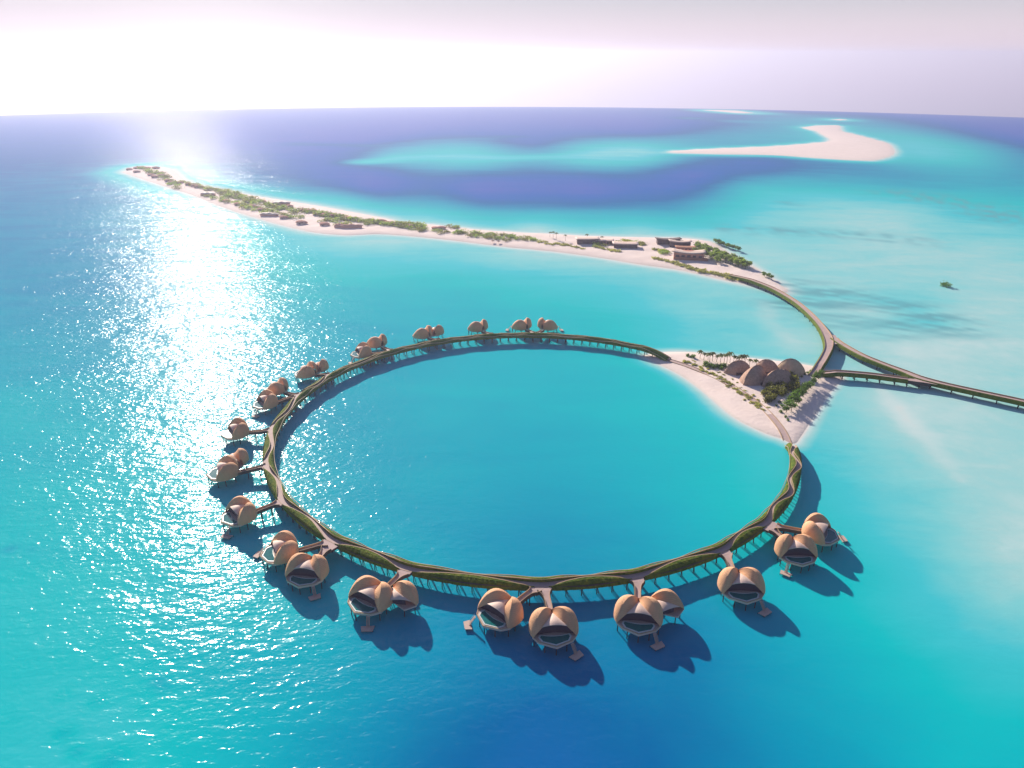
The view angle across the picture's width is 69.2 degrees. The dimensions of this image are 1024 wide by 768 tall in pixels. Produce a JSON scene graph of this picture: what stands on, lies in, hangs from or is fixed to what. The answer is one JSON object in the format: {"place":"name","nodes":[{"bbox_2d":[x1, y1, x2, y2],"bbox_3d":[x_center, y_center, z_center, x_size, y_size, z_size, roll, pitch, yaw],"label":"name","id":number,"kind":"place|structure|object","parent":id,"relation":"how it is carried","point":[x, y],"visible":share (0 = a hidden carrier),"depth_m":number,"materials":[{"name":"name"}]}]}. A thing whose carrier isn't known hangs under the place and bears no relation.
{"place":"outdoors","nodes":[
{"label":"outdoors","id":0,"kind":"place"},
{"bbox_2d":[123,166,787,292],"bbox_3d":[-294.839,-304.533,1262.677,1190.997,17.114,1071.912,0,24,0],"label":"island","id":1,"kind":"structure","parent":0,"point":[641,255],"depth_m":1007.36,"materials":[{"name":"beige sand"}]},
{"bbox_2d":[200,192,215,195],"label":"beach house","id":2,"kind":"structure","parent":1,"relation":"on","point":[209,193],"depth_m":1330.21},
{"bbox_2d":[260,212,277,216],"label":"beach house","id":3,"kind":"structure","parent":1,"relation":"on","point":[269,214],"depth_m":1147.18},
{"bbox_2d":[272,201,290,204],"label":"beach house","id":4,"kind":"structure","parent":1,"relation":"on","point":[283,202],"depth_m":1238.29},
{"bbox_2d":[289,214,305,218],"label":"shrub","id":5,"kind":"object","parent":1,"relation":"on","point":[299,215],"visible":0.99,"depth_m":1132.74,"materials":[{"name":"green plant"}]},
{"bbox_2d":[296,220,307,224],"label":"beach villa","id":6,"kind":"object","parent":1,"relation":"on","point":[300,222],"visible":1,"depth_m":1089.28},
{"bbox_2d":[319,222,329,225],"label":"beach villa","id":7,"kind":"object","parent":1,"relation":"on","point":[324,223],"visible":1,"depth_m":1079.10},
{"bbox_2d":[334,223,343,227],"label":"beach house","id":8,"kind":"structure","parent":1,"relation":"on","point":[337,225],"depth_m":1065.70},
{"bbox_2d":[341,224,362,227],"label":"beach house","id":9,"kind":"structure","parent":1,"relation":"on","point":[351,226],"depth_m":1062.21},
{"bbox_2d":[575,237,599,243],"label":"pavilion","id":10,"kind":"structure","parent":1,"relation":"on","point":[584,240],"depth_m":971.14,"materials":[{"name":"brown"}]},
{"bbox_2d":[596,238,613,243],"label":"pavilion","id":11,"kind":"structure","parent":1,"relation":"on","point":[606,241],"depth_m":971.51,"materials":[{"name":"brown"}]},
{"bbox_2d":[612,241,638,247],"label":"pavilion","id":12,"kind":"structure","parent":1,"relation":"on","point":[618,244],"depth_m":951.83,"materials":[{"name":"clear glass"}]},
{"bbox_2d":[616,245,635,247],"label":"window","id":13,"kind":"structure","parent":12,"relation":"in","point":[625,246],"depth_m":951.11,"materials":[{"name":"black glass"}]},
{"bbox_2d":[655,237,681,244],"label":"pavilion","id":14,"kind":"structure","parent":1,"relation":"on","point":[662,241],"depth_m":969.97,"materials":[{"name":"brown"}]},
{"bbox_2d":[668,239,691,246],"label":"pavilion","id":15,"kind":"structure","parent":1,"relation":"on","point":[673,243],"depth_m":955.71,"materials":[{"name":"brown"}]},
{"bbox_2d":[675,245,696,249],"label":"pavilion","id":16,"kind":"structure","parent":1,"relation":"on","point":[684,247],"depth_m":938.25,"materials":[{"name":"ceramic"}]},
{"bbox_2d":[672,248,707,260],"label":"pavilion","id":17,"kind":"structure","parent":1,"relation":"on","point":[691,255],"depth_m":895.20,"materials":[{"name":"brown wood"}]},
{"bbox_2d":[676,255,701,257],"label":"window","id":18,"kind":"structure","parent":17,"relation":"in","point":[694,256],"depth_m":895.23,"materials":[{"name":"black glass"}]},
{"bbox_2d":[0,107,1023,767],"bbox_3d":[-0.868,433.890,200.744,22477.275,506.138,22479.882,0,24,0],"label":"sea","id":19,"kind":"structure","parent":0,"point":[156,339],"depth_m":472.16,"materials":[{"name":"liquid"}]},
{"bbox_2d":[206,448,248,487],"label":"overwater villa","id":20,"kind":"object","parent":19,"relation":"on","point":[227,468],"visible":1,"depth_m":425.87,"materials":[{"name":"brown wood"}]},
{"bbox_2d":[221,417,249,444],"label":"overwater villa","id":21,"kind":"object","parent":19,"relation":"on","point":[238,428],"visible":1,"depth_m":468.66,"materials":[{"name":"brown wood"}]},
{"bbox_2d":[221,496,256,539],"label":"overwater villa","id":22,"kind":"object","parent":19,"relation":"on","point":[240,511],"visible":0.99,"depth_m":383.39,"materials":[{"name":"brown wood"}]},
{"bbox_2d":[251,389,277,417],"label":"overwater villa","id":23,"kind":"object","parent":19,"relation":"on","point":[267,399],"visible":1,"depth_m":508.74,"materials":[{"name":"brown wood"}]},
{"bbox_2d":[253,530,298,571],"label":"overwater villa","id":24,"kind":"object","parent":19,"relation":"in","point":[282,548],"visible":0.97,"depth_m":355.31,"materials":[{"name":"brown wood"}]},
{"bbox_2d":[264,377,288,398],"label":"overwater villa","id":25,"kind":"object","parent":19,"relation":"on","point":[280,386],"visible":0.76,"depth_m":528.18,"materials":[{"name":"brown wood"}]},
{"bbox_2d":[285,553,328,600],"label":"overwater villa","id":26,"kind":"object","parent":19,"relation":"on","point":[303,570],"visible":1,"depth_m":341.67,"materials":[{"name":"brown wood"}]},
{"bbox_2d":[295,359,328,382],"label":"overwater villa","id":27,"kind":"object","parent":19,"relation":"in","point":[308,370],"visible":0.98,"depth_m":561.23,"materials":[{"name":"brown wood"}]},
{"bbox_2d":[348,342,371,363],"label":"overwater villa","id":28,"kind":"object","parent":19,"relation":"on","point":[362,350],"visible":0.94,"depth_m":594.62,"materials":[{"name":"brown wood"}]},
{"bbox_2d":[367,334,386,347],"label":"overwater villa","id":29,"kind":"object","parent":19,"relation":"on","point":[377,342],"visible":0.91,"depth_m":613.39,"materials":[{"name":"brown wood"}]},
{"bbox_2d":[347,575,418,631],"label":"overwater villa","id":30,"kind":"object","parent":19,"relation":"on","point":[368,596],"visible":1,"depth_m":324.58,"materials":[{"name":"wood"}]},
{"bbox_2d":[412,325,443,342],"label":"overwater villa","id":31,"kind":"object","parent":19,"relation":"in","point":[428,331],"visible":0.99,"depth_m":637.50,"materials":[{"name":"wood"}]},
{"bbox_2d":[467,319,487,334],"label":"overwater villa","id":32,"kind":"object","parent":19,"relation":"on","point":[477,326],"visible":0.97,"depth_m":650.20,"materials":[{"name":"wood"}]},
{"bbox_2d":[463,588,523,636],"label":"overwater villa","id":33,"kind":"object","parent":19,"relation":"on","point":[499,609],"visible":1,"depth_m":316.59,"materials":[{"name":"brown wood"}]},
{"bbox_2d":[505,317,531,332],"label":"overwater villa","id":34,"kind":"object","parent":19,"relation":"on","point":[522,325],"visible":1,"depth_m":654.65,"materials":[{"name":"tile"}]},
{"bbox_2d":[238,329,801,608],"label":"boardwalk","id":35,"kind":"structure","parent":19,"relation":"on","point":[530,586],"depth_m":367.76,"materials":[{"name":"wood"}]},
{"bbox_2d":[537,317,563,332],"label":"overwater villa","id":36,"kind":"object","parent":19,"relation":"on","point":[546,325],"visible":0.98,"depth_m":654.65,"materials":[{"name":"tile"}]},
{"bbox_2d":[529,606,583,660],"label":"overwater villa","id":37,"kind":"object","parent":19,"relation":"on","point":[556,628],"visible":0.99,"depth_m":307.93,"materials":[{"name":"brown wood"}]},
{"bbox_2d":[614,588,683,650],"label":"overwater villa","id":38,"kind":"object","parent":19,"relation":"on","point":[637,616],"visible":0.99,"depth_m":315.45,"materials":[{"name":"brown wood"}]},
{"bbox_2d":[704,110,750,112],"bbox_3d":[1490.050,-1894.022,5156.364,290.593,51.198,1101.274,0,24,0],"label":"sandbank","id":39,"kind":"structure","parent":19,"relation":"in","point":[728,111],"depth_m":4987.99,"materials":[{"name":"beige sand"}]},
{"bbox_2d":[717,567,771,616],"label":"overwater villa","id":40,"kind":"object","parent":19,"relation":"on","point":[745,585],"visible":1,"depth_m":332.72,"materials":[{"name":"brown wood"}]},
{"bbox_2d":[669,125,893,160],"bbox_3d":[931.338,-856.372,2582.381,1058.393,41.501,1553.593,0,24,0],"label":"sandbank","id":41,"kind":"structure","parent":19,"relation":"in","point":[840,145],"depth_m":2113.20,"materials":[{"name":"beige sand"}]},
{"bbox_2d":[774,534,817,577],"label":"overwater villa","id":42,"kind":"object","parent":19,"relation":"on","point":[800,550],"visible":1,"depth_m":356.58,"materials":[{"name":"brown wood"}]},
{"bbox_2d":[801,513,847,551],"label":"overwater villa","id":43,"kind":"object","parent":19,"relation":"on","point":[817,529],"visible":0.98,"depth_m":370.31,"materials":[{"name":"brown wood"}]},
{"bbox_2d":[722,273,1023,408],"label":"causeway bridge","id":44,"kind":"structure","parent":19,"relation":"on","point":[830,341],"depth_m":572.41,"materials":[{"name":"concrete"}]},
{"bbox_2d":[940,280,951,287],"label":"mangrove bush","id":45,"kind":"object","parent":19,"relation":"in","point":[945,283],"visible":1,"depth_m":801.54,"materials":[{"name":"green plant"}]},
{"bbox_2d":[0,0,1023,117],"label":"sky","id":46,"kind":"structure","parent":0,"point":[939,57],"materials":[{"name":"white"}]},
{"bbox_2d":[667,359,791,442],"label":"path","id":47,"kind":"structure","parent":0,"point":[780,427],"depth_m":521.69,"materials":[{"name":"beige sand"}]},
{"bbox_2d":[645,352,841,443],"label":"island","id":48,"kind":"structure","parent":0,"point":[729,400],"depth_m":535.83,"materials":[{"name":"beige sand"}]},
{"bbox_2d":[724,360,749,375],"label":"thatched dome","id":49,"kind":"structure","parent":48,"relation":"on","point":[738,367],"depth_m":570.99,"materials":[{"name":"brown wicker"}]},
{"bbox_2d":[739,365,765,385],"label":"thatched dome","id":50,"kind":"structure","parent":48,"relation":"on","point":[755,375],"depth_m":552.24,"materials":[{"name":"brown wicker"}]},
{"bbox_2d":[760,389,770,395],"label":"thicket bush","id":51,"kind":"object","parent":48,"relation":"on","point":[764,392],"visible":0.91,"depth_m":533.69,"materials":[{"name":"green plant"}]},
{"bbox_2d":[762,394,770,402],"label":"thicket bush","id":52,"kind":"object","parent":48,"relation":"on","point":[767,397],"visible":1,"depth_m":523.90,"materials":[{"name":"green plant"}]},
{"bbox_2d":[756,359,777,374],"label":"thatched dome","id":53,"kind":"structure","parent":48,"relation":"on","point":[768,365],"depth_m":571.71,"materials":[{"name":"brown wicker"}]},
{"bbox_2d":[768,386,778,394],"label":"thicket bush","id":54,"kind":"object","parent":48,"relation":"on","point":[775,390],"visible":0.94,"depth_m":535.46,"materials":[{"name":"green plant"}]},
{"bbox_2d":[762,368,791,386],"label":"thatched dome","id":55,"kind":"structure","parent":48,"relation":"on","point":[778,375],"depth_m":550.43,"materials":[{"name":"brown wicker"}]},
{"bbox_2d":[779,389,784,395],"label":"thicket bush","id":56,"kind":"object","parent":48,"relation":"on","point":[781,392],"visible":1,"depth_m":533.42,"materials":[{"name":"green plant"}]},
{"bbox_2d":[782,399,794,406],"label":"tree","id":57,"kind":"object","parent":48,"relation":"on","point":[786,401],"visible":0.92,"depth_m":513.37,"materials":[{"name":"green plant"}]},
{"bbox_2d":[786,394,796,400],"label":"tree","id":58,"kind":"object","parent":48,"relation":"on","point":[791,397],"visible":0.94,"depth_m":518.25,"materials":[{"name":"green plant"}]},
{"bbox_2d":[778,358,805,376],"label":"thatched dome","id":59,"kind":"structure","parent":48,"relation":"on","point":[792,365],"depth_m":568.43,"materials":[{"name":"brown wicker"}]},
{"bbox_2d":[786,402,797,411],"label":"tree","id":60,"kind":"object","parent":48,"relation":"on","point":[792,404],"visible":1,"depth_m":509.27,"materials":[{"name":"green plant"}]},
{"bbox_2d":[790,391,801,397],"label":"tree","id":61,"kind":"object","parent":48,"relation":"on","point":[796,394],"visible":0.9,"depth_m":524.90,"materials":[{"name":"green plant"}]},
{"bbox_2d":[792,389,803,396],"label":"tree","id":62,"kind":"object","parent":48,"relation":"on","point":[800,391],"visible":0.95,"depth_m":527.38,"materials":[{"name":"green plant"}]},
{"bbox_2d":[801,382,813,387],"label":"tree","id":63,"kind":"object","parent":48,"relation":"on","point":[809,385],"visible":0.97,"depth_m":538.43,"materials":[{"name":"green plant"}]},
{"bbox_2d":[811,372,820,378],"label":"tree","id":64,"kind":"object","parent":48,"relation":"on","point":[816,375],"visible":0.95,"depth_m":558.28,"materials":[{"name":"green plant"}]}
]}

